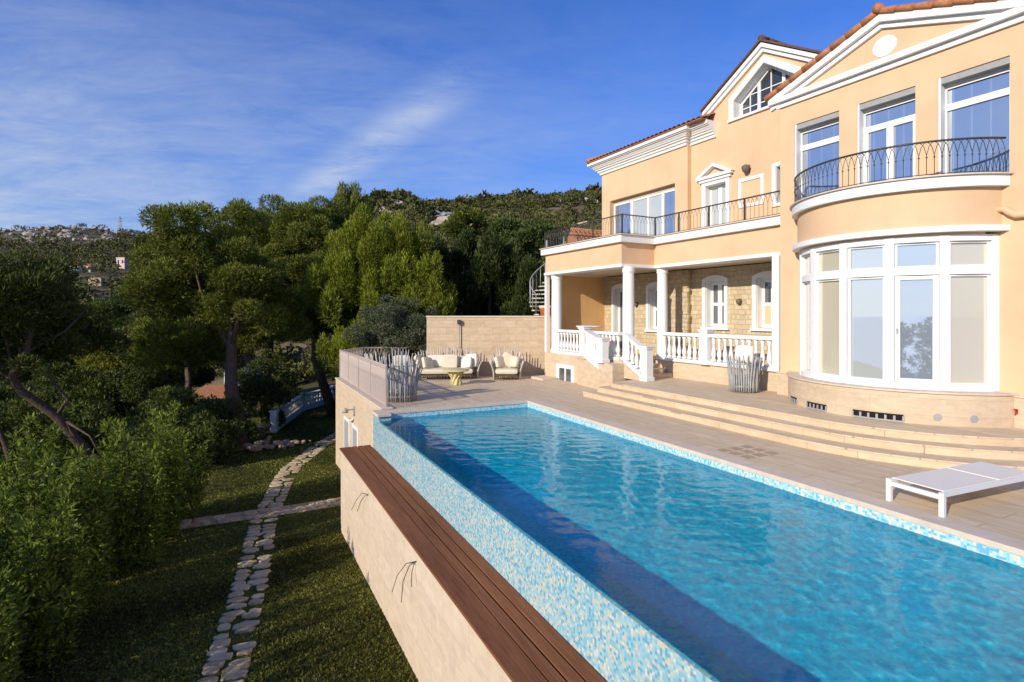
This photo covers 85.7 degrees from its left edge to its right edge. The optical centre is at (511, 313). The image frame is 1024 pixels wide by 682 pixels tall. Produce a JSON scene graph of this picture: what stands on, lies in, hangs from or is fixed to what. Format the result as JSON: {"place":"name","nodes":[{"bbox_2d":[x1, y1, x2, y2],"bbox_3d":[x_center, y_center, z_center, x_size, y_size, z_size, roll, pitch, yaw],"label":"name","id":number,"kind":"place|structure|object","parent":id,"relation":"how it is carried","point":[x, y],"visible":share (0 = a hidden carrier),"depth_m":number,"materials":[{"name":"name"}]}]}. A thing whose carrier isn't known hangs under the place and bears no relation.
{"place":"outdoors","nodes":[
{"label":"outdoors","id":0,"kind":"place"},
{"bbox_2d":[0,200,601,681],"bbox_3d":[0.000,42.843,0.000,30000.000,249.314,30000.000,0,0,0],"label":"ground","id":1,"kind":"structure","parent":0,"point":[306,386],"depth_m":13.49,"materials":[{"name":"green plant"}]},
{"bbox_2d":[0,343,14,467],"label":"pine tree","id":2,"kind":"object","parent":1,"relation":"on","point":[3,443],"visible":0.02,"depth_m":18.49,"materials":[{"name":"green plant"}]},
{"bbox_2d":[0,475,28,582],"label":"hedge plant","id":3,"kind":"object","parent":1,"relation":"on","point":[21,489],"visible":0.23,"depth_m":10.55,"materials":[{"name":"green plant"}]},
{"bbox_2d":[0,567,29,681],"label":"hedge plant","id":4,"kind":"object","parent":1,"relation":"on","point":[11,656],"visible":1,"depth_m":7.23,"materials":[{"name":"green plant"}]},
{"bbox_2d":[0,324,39,389],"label":"round tree","id":5,"kind":"object","parent":1,"relation":"on","point":[22,378],"visible":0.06,"depth_m":43.41,"materials":[{"name":"green plant"}]},
{"bbox_2d":[0,384,63,463],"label":"round tree","id":6,"kind":"object","parent":1,"relation":"on","point":[4,392],"visible":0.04,"depth_m":27.32,"materials":[{"name":"green plant"}]},
{"bbox_2d":[0,412,82,561],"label":"hedge plant","id":7,"kind":"object","parent":1,"relation":"on","point":[32,493],"visible":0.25,"depth_m":12.36,"materials":[{"name":"green plant"}]},
{"bbox_2d":[0,488,91,670],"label":"hedge plant","id":8,"kind":"object","parent":1,"relation":"on","point":[52,590],"visible":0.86,"depth_m":8.69,"materials":[{"name":"green plant"}]},
{"bbox_2d":[0,442,117,632],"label":"hedge plant","id":9,"kind":"object","parent":1,"relation":"on","point":[94,571],"visible":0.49,"depth_m":10.32,"materials":[{"name":"green plant"}]},
{"bbox_2d":[0,390,121,472],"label":"round tree","id":10,"kind":"object","parent":1,"relation":"on","point":[12,419],"visible":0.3,"depth_m":24.16,"materials":[{"name":"green plant"}]},
{"bbox_2d":[0,247,135,475],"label":"pine tree","id":11,"kind":"object","parent":1,"relation":"on","point":[28,287],"visible":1,"depth_m":18.20,"materials":[{"name":"green plant"}]},
{"bbox_2d":[29,344,126,391],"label":"round tree","id":12,"kind":"object","parent":1,"relation":"on","point":[41,380],"visible":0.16,"depth_m":40.00,"materials":[{"name":"green plant"}]},
{"bbox_2d":[35,398,147,471],"bbox_3d":[-15.416,4.510,20.305,3.193,2.916,3.763,0,0,0],"label":"shrub","id":13,"kind":"object","parent":1,"relation":"on","point":[91,431],"visible":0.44,"depth_m":19.88,"materials":[{"name":"green plant"}]},
{"bbox_2d":[88,278,105,285],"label":"house","id":14,"kind":"structure","parent":1,"relation":"on","point":[101,281],"depth_m":226.62,"materials":[{"name":"white"}]},
{"bbox_2d":[45,364,151,419],"bbox_3d":[-25.589,5.261,34.048,6.734,4.349,5.109,0,0,29],"label":"round tree","id":15,"kind":"object","parent":1,"relation":"on","point":[91,384],"visible":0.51,"depth_m":33.03,"materials":[{"name":"green plant"}]},
{"bbox_2d":[81,293,136,329],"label":"round tree","id":16,"kind":"object","parent":1,"relation":"on","point":[117,313],"visible":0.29,"depth_m":59.80,"materials":[{"name":"green plant"}]},
{"bbox_2d":[58,416,171,581],"bbox_3d":[-8.588,3.944,11.925,1.628,3.506,1.926,0,0,38],"label":"hedge plant","id":17,"kind":"object","parent":1,"relation":"on","point":[149,528],"visible":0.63,"depth_m":11.95,"materials":[{"name":"green plant"}]},
{"bbox_2d":[70,328,168,383],"bbox_3d":[-28.159,4.100,39.950,5.972,6.180,5.759,0,0,18],"label":"round tree","id":18,"kind":"object","parent":1,"relation":"on","point":[103,360],"visible":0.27,"depth_m":38.29,"materials":[{"name":"green plant"}]},
{"bbox_2d":[116,257,130,268],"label":"house","id":19,"kind":"structure","parent":1,"relation":"on","point":[119,260],"depth_m":276.50,"materials":[{"name":"white paint"}]},
{"bbox_2d":[115,305,143,335],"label":"round tree","id":20,"kind":"object","parent":1,"relation":"on","point":[122,328],"visible":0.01,"depth_m":49.48,"materials":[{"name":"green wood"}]},
{"bbox_2d":[106,408,187,544],"bbox_3d":[-9.034,4.041,13.771,1.765,3.431,1.909,0,0,0],"label":"hedge plant","id":21,"kind":"object","parent":1,"relation":"on","point":[171,468],"visible":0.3,"depth_m":13.81,"materials":[{"name":"green plant"}]},
{"bbox_2d":[104,362,199,410],"bbox_3d":[-22.067,4.312,33.521,4.373,3.220,4.394,0,0,0],"label":"shrub","id":22,"kind":"object","parent":1,"relation":"on","point":[136,378],"visible":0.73,"depth_m":32.56,"materials":[{"name":"green plant"}]},
{"bbox_2d":[136,385,207,424],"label":"shrub","id":23,"kind":"object","parent":1,"relation":"on","point":[161,398],"visible":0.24,"depth_m":29.24,"materials":[{"name":"green plant"}]},
{"bbox_2d":[133,400,213,522],"bbox_3d":[-9.368,4.070,15.164,1.827,3.425,1.876,0,0,19],"label":"hedge plant","id":24,"kind":"object","parent":1,"relation":"on","point":[195,490],"visible":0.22,"depth_m":15.27,"materials":[{"name":"green plant"}]},
{"bbox_2d":[134,385,226,436],"bbox_3d":[-14.649,4.555,24.476,3.524,2.732,3.184,0,0,-45],"label":"shrub","id":25,"kind":"object","parent":1,"relation":"on","point":[175,392],"visible":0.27,"depth_m":24.22,"materials":[{"name":"green plant"}]},
{"bbox_2d":[146,361,216,396],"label":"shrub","id":26,"kind":"object","parent":1,"relation":"on","point":[207,376],"visible":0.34,"depth_m":45.05,"materials":[{"name":"green plant"}]},
{"bbox_2d":[109,289,255,390],"bbox_3d":[-19.693,2.013,33.359,7.691,7.810,6.026,0,0,0],"label":"pine tree","id":27,"kind":"object","parent":1,"relation":"on","point":[188,378],"visible":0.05,"depth_m":32.87,"materials":[{"name":"green plant"}]},
{"bbox_2d":[161,408,245,471],"bbox_3d":[-11.898,4.823,21.174,2.889,2.298,2.422,0,0,0],"label":"shrub","id":28,"kind":"object","parent":1,"relation":"on","point":[210,431],"visible":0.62,"depth_m":21.07,"materials":[{"name":"green plant"}]},
{"bbox_2d":[114,197,316,448],"bbox_3d":[-13.717,0.324,25.053,8.695,11.297,6.119,0,0,0],"label":"pine tree","id":29,"kind":"object","parent":1,"relation":"on","point":[193,326],"visible":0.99,"depth_m":24.21,"materials":[{"name":"green plant"}]},
{"bbox_2d":[175,395,257,441],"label":"shrub","id":30,"kind":"object","parent":1,"relation":"on","point":[223,413],"visible":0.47,"depth_m":23.81,"materials":[{"name":"green plant"}]},
{"bbox_2d":[191,385,247,398],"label":"house","id":31,"kind":"structure","parent":1,"relation":"on","point":[207,390],"depth_m":39.40,"materials":[{"name":"orange stone"}]},
{"bbox_2d":[221,355,279,387],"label":"house","id":32,"kind":"structure","parent":1,"relation":"on","point":[257,373],"depth_m":56.61,"materials":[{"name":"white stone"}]},
{"bbox_2d":[247,444,262,451],"bbox_3d":[-10.893,5.671,23.332,0.632,0.307,0.312,16,-9,-38],"label":"rock","id":33,"kind":"object","parent":1,"relation":"on","point":[253,447],"visible":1,"depth_m":23.22,"materials":[{"name":"stone"}]},
{"bbox_2d":[223,365,292,426],"bbox_3d":[-12.879,4.278,28.221,3.015,3.234,3.139,0,0,0],"label":"shrub","id":34,"kind":"object","parent":1,"relation":"on","point":[261,385],"visible":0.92,"depth_m":27.88,"materials":[{"name":"green plant"}]},
{"bbox_2d":[179,497,340,528],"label":"stone path","id":35,"kind":"structure","parent":1,"relation":"on","point":[240,516],"depth_m":15.49,"materials":[{"name":"grey stone"}]},
{"bbox_2d":[252,423,271,435],"bbox_3d":[-12.100,5.645,26.700,0.920,0.500,0.920,0,0,0],"label":"stone bowl","id":36,"kind":"object","parent":1,"relation":"on","point":[262,429],"visible":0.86,"depth_m":26.55,"materials":[{"name":"grey stone"}]},
{"bbox_2d":[205,192,322,411],"bbox_3d":[-15.231,-0.679,33.935,8.150,13.228,6.353,0,0,0],"label":"pine tree","id":37,"kind":"object","parent":1,"relation":"on","point":[254,340],"visible":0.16,"depth_m":32.44,"materials":[{"name":"green plant"}]},
{"bbox_2d":[197,431,335,681],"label":"stone path","id":38,"kind":"structure","parent":1,"relation":"on","point":[218,654],"depth_m":11.03,"materials":[{"name":"grey stone"}]},
{"bbox_2d":[237,347,306,408],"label":"shrub","id":39,"kind":"object","parent":1,"relation":"on","point":[274,361],"visible":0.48,"depth_m":31.50,"materials":[{"name":"green plant"}]},
{"bbox_2d":[2,196,598,241],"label":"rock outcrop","id":40,"kind":"object","parent":1,"relation":"on","point":[441,217],"visible":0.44,"depth_m":446.83,"materials":[{"name":"stone"}]},
{"bbox_2d":[0,182,601,400],"bbox_3d":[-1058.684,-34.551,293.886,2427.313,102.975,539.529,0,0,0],"label":"hillside wood","id":41,"kind":"object","parent":1,"relation":"on","point":[421,210],"visible":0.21,"depth_m":180.37,"materials":[{"name":"green plant"}]},
{"bbox_2d":[268,385,335,431],"bbox_3d":[-11.944,5.396,34.605,1.880,1.599,14.434,0,0,5],"label":"garden balustrade","id":42,"kind":"object","parent":1,"relation":"on","point":[298,405],"visible":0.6,"depth_m":31.93,"materials":[{"name":"white stone"}]},
{"bbox_2d":[246,194,358,417],"bbox_3d":[-11.792,-0.504,31.662,7.983,12.988,5.876,0,0,0],"label":"pine tree","id":43,"kind":"object","parent":1,"relation":"on","point":[293,222],"visible":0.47,"depth_m":31.11,"materials":[{"name":"green plant"}]},
{"bbox_2d":[332,180,374,241],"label":"pine tree","id":44,"kind":"object","parent":1,"relation":"on","point":[351,196],"visible":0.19,"depth_m":35.03,"materials":[{"name":"green plant"}]},
{"bbox_2d":[335,377,392,469],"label":"terrace wall","id":45,"kind":"structure","parent":1,"relation":"on","point":[355,406],"depth_m":18.23,"materials":[{"name":"paint"}]},
{"bbox_2d":[344,416,349,446],"bbox_3d":[-5.648,4.710,19.294,0.270,2.180,1.100,0,0,-26],"label":"window","id":46,"kind":"structure","parent":45,"relation":"in","point":[346,424],"depth_m":19.65,"materials":[{"name":"white paint"}]},
{"bbox_2d":[352,423,357,446],"bbox_3d":[-4.962,4.710,17.905,0.270,2.180,1.000,0,0,-26],"label":"window","id":47,"kind":"structure","parent":45,"relation":"in","point":[354,429],"depth_m":18.22,"materials":[{"name":"white paint"}]},
{"bbox_2d":[339,349,386,406],"bbox_3d":[-4.933,1.897,17.792,0.048,1.106,7.472,0,0,-26],"label":"terrace railing","id":48,"kind":"object","parent":45,"relation":"on","point":[366,376],"visible":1,"depth_m":16.82,"materials":[{"name":"beige metal"}]},
{"bbox_2d":[346,347,407,358],"bbox_3d":[-5.938,1.938,22.677,2.940,1.068,1.431,0,0,-39],"label":"terrace railing","id":49,"kind":"object","parent":45,"relation":"on","point":[371,350],"visible":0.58,"depth_m":23.22,"materials":[{"name":"beige metal"}]},
{"bbox_2d":[296,200,459,381],"bbox_3d":[-6.542,0.192,26.949,8.069,11.420,5.382,0,0,0],"label":"pine tree","id":50,"kind":"object","parent":1,"relation":"on","point":[367,260],"visible":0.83,"depth_m":26.00,"materials":[{"name":"green plant"}]},
{"bbox_2d":[335,294,439,372],"bbox_3d":[-5.076,2.482,24.076,5.107,6.763,3.148,0,0,0],"label":"olive tree","id":51,"kind":"object","parent":1,"relation":"on","point":[389,319],"visible":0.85,"depth_m":23.57,"materials":[{"name":"green plant"}]},
{"bbox_2d":[341,452,511,681],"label":"retaining wall","id":52,"kind":"structure","parent":1,"relation":"on","point":[437,638],"depth_m":8.38,"materials":[{"name":"stone"}]},
{"bbox_2d":[339,445,606,681],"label":"timber deck","id":53,"kind":"structure","parent":52,"relation":"on","point":[520,637],"depth_m":6.84,"materials":[{"name":"brown wood"}]},
{"bbox_2d":[422,233,462,315],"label":"cypress tree","id":54,"kind":"object","parent":1,"relation":"on","point":[441,246],"visible":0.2,"depth_m":28.84,"materials":[{"name":"green plant"}]},
{"bbox_2d":[439,204,488,239],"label":"bush","id":55,"kind":"object","parent":1,"relation":"on","point":[457,223],"visible":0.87,"depth_m":46.85,"materials":[{"name":"green plant"}]},
{"bbox_2d":[449,225,492,315],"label":"cypress tree","id":56,"kind":"object","parent":1,"relation":"on","point":[464,246],"visible":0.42,"depth_m":30.07,"materials":[{"name":"green plant"}]},
{"bbox_2d":[462,230,514,315],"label":"cypress tree","id":57,"kind":"object","parent":1,"relation":"on","point":[489,264],"visible":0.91,"depth_m":29.05,"materials":[{"name":"green plant"}]},
{"bbox_2d":[480,215,523,311],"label":"tree","id":58,"kind":"object","parent":1,"relation":"on","point":[505,228],"visible":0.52,"depth_m":45.01,"materials":[{"name":"green plant"}]},
{"bbox_2d":[493,240,525,315],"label":"cypress tree","id":59,"kind":"object","parent":1,"relation":"on","point":[515,253],"visible":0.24,"depth_m":29.84,"materials":[{"name":"green plant"}]},
{"bbox_2d":[509,251,550,315],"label":"cypress tree","id":60,"kind":"object","parent":1,"relation":"on","point":[528,268],"visible":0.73,"depth_m":28.04,"materials":[{"name":"green plant"}]},
{"bbox_2d":[507,217,564,259],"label":"tree","id":61,"kind":"object","parent":1,"relation":"on","point":[529,234],"visible":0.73,"depth_m":43.24,"materials":[{"name":"green plant"}]},
{"bbox_2d":[539,305,550,315],"bbox_3d":[1.520,-0.055,24.000,0.690,0.610,0.680,0,0,0],"label":"flower pot","id":62,"kind":"object","parent":1,"relation":"on","point":[542,310],"visible":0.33,"depth_m":23.76,"materials":[{"name":"ceramic"}]},
{"bbox_2d":[529,237,563,314],"bbox_3d":[1.566,-1.684,25.756,1.634,3.768,1.311,0,0,-19],"label":"spiral stair","id":63,"kind":"object","parent":1,"relation":"on","point":[530,298],"visible":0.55,"depth_m":25.64,"materials":[{"name":"grey metal"}]},
{"bbox_2d":[565,227,601,242],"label":"outbuilding","id":64,"kind":"structure","parent":1,"relation":"on","point":[597,233],"depth_m":26.20,"materials":[{"name":"orange paint"}]},
{"bbox_2d":[386,369,1023,540],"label":"pool terrace","id":65,"kind":"structure","parent":1,"relation":"on","point":[999,509],"depth_m":10.10,"materials":[{"name":"beige stone"}]},
{"bbox_2d":[364,351,401,385],"bbox_3d":[-4.103,1.817,17.493,1.503,1.366,1.037,0,0,30],"label":"stick armchair","id":66,"kind":"object","parent":65,"relation":"on","point":[371,356],"visible":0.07,"depth_m":17.13,"materials":[{"name":"grey wood"}]},
{"bbox_2d":[379,348,422,401],"bbox_3d":[-3.201,1.728,15.843,1.282,1.544,0.970,0,0,-6],"label":"stick armchair","id":67,"kind":"object","parent":65,"relation":"on","point":[397,390],"visible":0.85,"depth_m":15.54,"materials":[{"name":"grey wood"}]},
{"bbox_2d":[393,355,410,376],"bbox_3d":[-3.200,1.520,16.000,0.532,0.656,0.222,0,0,-6],"label":"cushion","id":68,"kind":"object","parent":67,"relation":"on","point":[409,363],"visible":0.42,"depth_m":15.91,"materials":[{"name":"beige fabric"}]},
{"bbox_2d":[412,346,481,379],"bbox_3d":[-2.546,1.844,21.450,2.768,1.312,1.093,0,0,-4],"label":"stick sofa","id":69,"kind":"object","parent":65,"relation":"on","point":[435,372],"visible":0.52,"depth_m":21.07,"materials":[{"name":"grey wood"}]},
{"bbox_2d":[414,354,423,367],"bbox_3d":[-3.521,1.820,21.182,0.265,0.515,0.554,0,0,24],"label":"cushion","id":70,"kind":"object","parent":69,"relation":"on","point":[419,356],"visible":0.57,"depth_m":21.02,"materials":[{"name":"beige fabric"}]},
{"bbox_2d":[421,357,432,368],"bbox_3d":[-3.236,1.880,21.122,0.290,0.445,0.490,0,-9,38],"label":"cushion","id":71,"kind":"object","parent":69,"relation":"on","point":[427,362],"visible":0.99,"depth_m":21.01,"materials":[{"name":"beige fabric"}]},
{"bbox_2d":[427,355,441,366],"bbox_3d":[-2.946,1.840,21.563,0.767,0.482,0.228,0,0,-4],"label":"cushion","id":72,"kind":"object","parent":69,"relation":"on","point":[437,360],"visible":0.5,"depth_m":21.48,"materials":[{"name":"beige fabric"}]},
{"bbox_2d":[442,354,457,367],"bbox_3d":[-2.413,1.840,21.400,0.639,0.542,0.244,0,0,2],"label":"cushion","id":73,"kind":"object","parent":69,"relation":"on","point":[449,360],"visible":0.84,"depth_m":21.32,"materials":[{"name":"beige fabric"}]},
{"bbox_2d":[461,357,472,367],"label":"cushion","id":74,"kind":"object","parent":69,"relation":"on","point":[466,362],"visible":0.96,"depth_m":21.16,"materials":[{"name":"beige fabric"}]},
{"bbox_2d":[465,353,477,367],"bbox_3d":[-1.577,1.820,21.478,0.596,0.542,0.244,-7,-4,34],"label":"cushion","id":75,"kind":"object","parent":69,"relation":"on","point":[474,356],"visible":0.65,"depth_m":21.32,"materials":[{"name":"beige fabric"}]},
{"bbox_2d":[442,368,468,385],"bbox_3d":[-1.980,2.234,19.450,0.960,0.548,0.960,0,0,0],"label":"side table","id":76,"kind":"object","parent":65,"relation":"on","point":[455,374],"visible":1,"depth_m":19.30,"materials":[{"name":"beige stone"}]},
{"bbox_2d":[457,320,460,355],"bbox_3d":[-2.130,1.370,22.200,0.140,2.260,0.120,0,0,0],"label":"terrace lamp","id":77,"kind":"object","parent":65,"relation":"on","point":[458,322],"visible":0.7,"depth_m":22.19,"materials":[{"name":"grey metal"}]},
{"bbox_2d":[426,316,550,375],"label":"garden wall","id":78,"kind":"structure","parent":65,"relation":"on","point":[484,337],"depth_m":22.30,"materials":[{"name":"stone"}]},
{"bbox_2d":[489,345,524,379],"bbox_3d":[-0.197,1.857,21.296,1.398,1.285,1.000,0,0,4],"label":"stick armchair","id":79,"kind":"object","parent":65,"relation":"on","point":[506,372],"visible":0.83,"depth_m":21.02,"materials":[{"name":"grey wood"}]},
{"bbox_2d":[494,356,505,366],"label":"cushion","id":80,"kind":"object","parent":79,"relation":"on","point":[499,361],"visible":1,"depth_m":21.12,"materials":[{"name":"beige fabric"}]},
{"bbox_2d":[502,352,512,367],"bbox_3d":[-0.156,1.780,21.398,0.554,0.499,0.244,32,2,3],"label":"cushion","id":81,"kind":"object","parent":79,"relation":"on","point":[507,356],"visible":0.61,"depth_m":21.32,"materials":[{"name":"beige fabric"}]},
{"bbox_2d":[510,356,519,367],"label":"cushion","id":82,"kind":"object","parent":79,"relation":"on","point":[514,361],"visible":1,"depth_m":21.07,"materials":[{"name":"beige fabric"}]},
{"bbox_2d":[372,399,1023,681],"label":"swimming pool","id":83,"kind":"structure","parent":65,"relation":"in","point":[607,639],"depth_m":6.86,"materials":[{"name":"tile"}]},
{"bbox_2d":[380,407,1023,681],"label":"water","id":84,"kind":"structure","parent":83,"relation":"in","point":[717,574],"depth_m":5.94,"materials":[{"name":"blue liquid"}]},
{"bbox_2d":[716,445,778,458],"bbox_3d":[4.260,2.494,10.001,0.810,0.005,0.697,0,0,-26],"label":"checkered paving inlay","id":85,"kind":"object","parent":65,"relation":"on","point":[747,451],"visible":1,"depth_m":9.99,"materials":[{"name":"beige stone"}]},
{"bbox_2d":[583,390,1023,470],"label":"steps","id":86,"kind":"structure","parent":65,"relation":"on","point":[901,454],"depth_m":10.08,"materials":[{"name":"beige stone"}]},
{"bbox_2d":[597,388,1023,460],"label":"steps","id":87,"kind":"structure","parent":86,"relation":"on","point":[942,451],"depth_m":10.06,"materials":[{"name":"stone"}]},
{"bbox_2d":[597,385,1023,453],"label":"steps","id":88,"kind":"structure","parent":87,"relation":"on","point":[1002,449],"depth_m":10.32,"materials":[{"name":"beige stone"}]},
{"bbox_2d":[611,383,1023,446],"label":"steps","id":89,"kind":"structure","parent":88,"relation":"on","point":[949,439],"depth_m":10.30,"materials":[{"name":"stone"}]},
{"bbox_2d":[610,378,1023,439],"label":"terrace","id":90,"kind":"structure","parent":89,"relation":"on","point":[769,401],"depth_m":12.08,"materials":[{"name":"beige stone"}]},
{"bbox_2d":[726,355,762,392],"bbox_3d":[6.119,1.558,14.528,0.898,0.984,0.770,0,0,8],"label":"stick armchair","id":91,"kind":"object","parent":90,"relation":"on","point":[749,381],"visible":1,"depth_m":14.28,"materials":[{"name":"grey wood"}]},
{"bbox_2d":[735,345,753,362],"bbox_3d":[6.145,1.070,14.607,0.469,0.489,0.156,0,0,8],"label":"cushion","id":92,"kind":"object","parent":91,"relation":"on","point":[744,350],"visible":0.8,"depth_m":14.54,"materials":[{"name":"white fabric"}]},
{"bbox_2d":[886,462,1023,517],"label":"sun lounger","id":93,"kind":"object","parent":65,"relation":"on","point":[960,479],"visible":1,"depth_m":7.33,"materials":[{"name":"white paint"}]},
{"bbox_2d":[529,0,1023,428],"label":"villa","id":94,"kind":"object","parent":1,"relation":"on","point":[836,226],"visible":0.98,"depth_m":12.15,"materials":[{"name":"paint"}]},
{"bbox_2d":[556,363,574,381],"bbox_3d":[1.998,2.210,20.632,0.070,0.620,1.170,0,0,-29],"label":"cellar window","id":95,"kind":"structure","parent":94,"relation":"in","point":[564,372],"depth_m":20.60,"materials":[{"name":"white paint"}]},
{"bbox_2d":[614,185,674,235],"bbox_3d":[5.124,-3.470,21.284,0.100,2.340,3.630,0,0,-29],"label":"window frame","id":96,"kind":"structure","parent":94,"relation":"in","point":[660,202],"depth_m":21.05,"materials":[{"name":"white paint"}]},
{"bbox_2d":[644,282,668,331],"bbox_3d":[5.429,-0.257,20.374,0.360,1.854,1.180,0,0,-29],"label":"window frame","id":97,"kind":"structure","parent":94,"relation":"in","point":[651,290],"depth_m":20.70,"materials":[{"name":"white paint"}]},
{"bbox_2d":[695,163,733,227],"bbox_3d":[6.776,-3.625,18.238,0.450,2.670,1.520,0,0,-29],"label":"balcony door","id":98,"kind":"structure","parent":94,"relation":"in","point":[715,187],"depth_m":18.32,"materials":[{"name":"white paint"}]},
{"bbox_2d":[700,275,729,329],"bbox_3d":[6.793,-0.381,18.259,0.360,1.801,1.140,0,0,-29],"label":"window frame","id":99,"kind":"structure","parent":94,"relation":"in","point":[715,295],"depth_m":18.44,"materials":[{"name":"white paint"}]},
{"bbox_2d":[750,271,771,330],"bbox_3d":[7.749,-0.381,16.514,0.360,1.801,1.200,0,0,-29],"label":"window frame","id":100,"kind":"structure","parent":94,"relation":"in","point":[761,288],"depth_m":16.83,"materials":[{"name":"white paint"}]},
{"bbox_2d":[727,55,800,122],"bbox_3d":[7.733,-6.932,16.688,0.460,1.675,2.600,0,0,-29],"label":"gable window","id":101,"kind":"structure","parent":94,"relation":"in","point":[748,99],"depth_m":17.02,"materials":[{"name":"white paint"}]},
{"bbox_2d":[772,162,779,206],"bbox_3d":[7.973,-3.800,16.095,0.250,1.280,0.710,0,0,-29],"label":"slot window","id":102,"kind":"structure","parent":94,"relation":"in","point":[775,166],"depth_m":16.27,"materials":[{"name":"white paint"}]},
{"bbox_2d":[795,111,838,199],"bbox_3d":[7.424,-3.530,13.308,0.290,2.340,1.110,0,0,-29],"label":"window frame","id":103,"kind":"structure","parent":94,"relation":"in","point":[816,140],"depth_m":13.41,"materials":[{"name":"white paint"}]},
{"bbox_2d":[857,87,914,184],"bbox_3d":[8.164,-3.530,11.957,0.290,2.340,1.170,0,0,-29],"label":"window frame","id":104,"kind":"structure","parent":94,"relation":"in","point":[889,120],"depth_m":12.02,"materials":[{"name":"white paint"}]},
{"bbox_2d":[799,234,998,391],"bbox_3d":[7.517,-0.018,11.589,1.369,2.904,3.921,0,0,-29],"label":"bay window","id":105,"kind":"structure","parent":94,"relation":"in","point":[916,312],"depth_m":10.67,"materials":[{"name":"white paint"}]},
{"bbox_2d":[938,56,1009,174],"bbox_3d":[8.909,-3.530,10.598,0.290,2.340,1.130,0,0,-29],"label":"window frame","id":106,"kind":"structure","parent":94,"relation":"in","point":[973,102],"depth_m":10.65,"materials":[{"name":"white paint"}]},
{"bbox_2d":[0,0,930,234],"label":"sky","id":107,"kind":"structure","parent":0,"point":[110,109],"materials":[{"name":"blue"}]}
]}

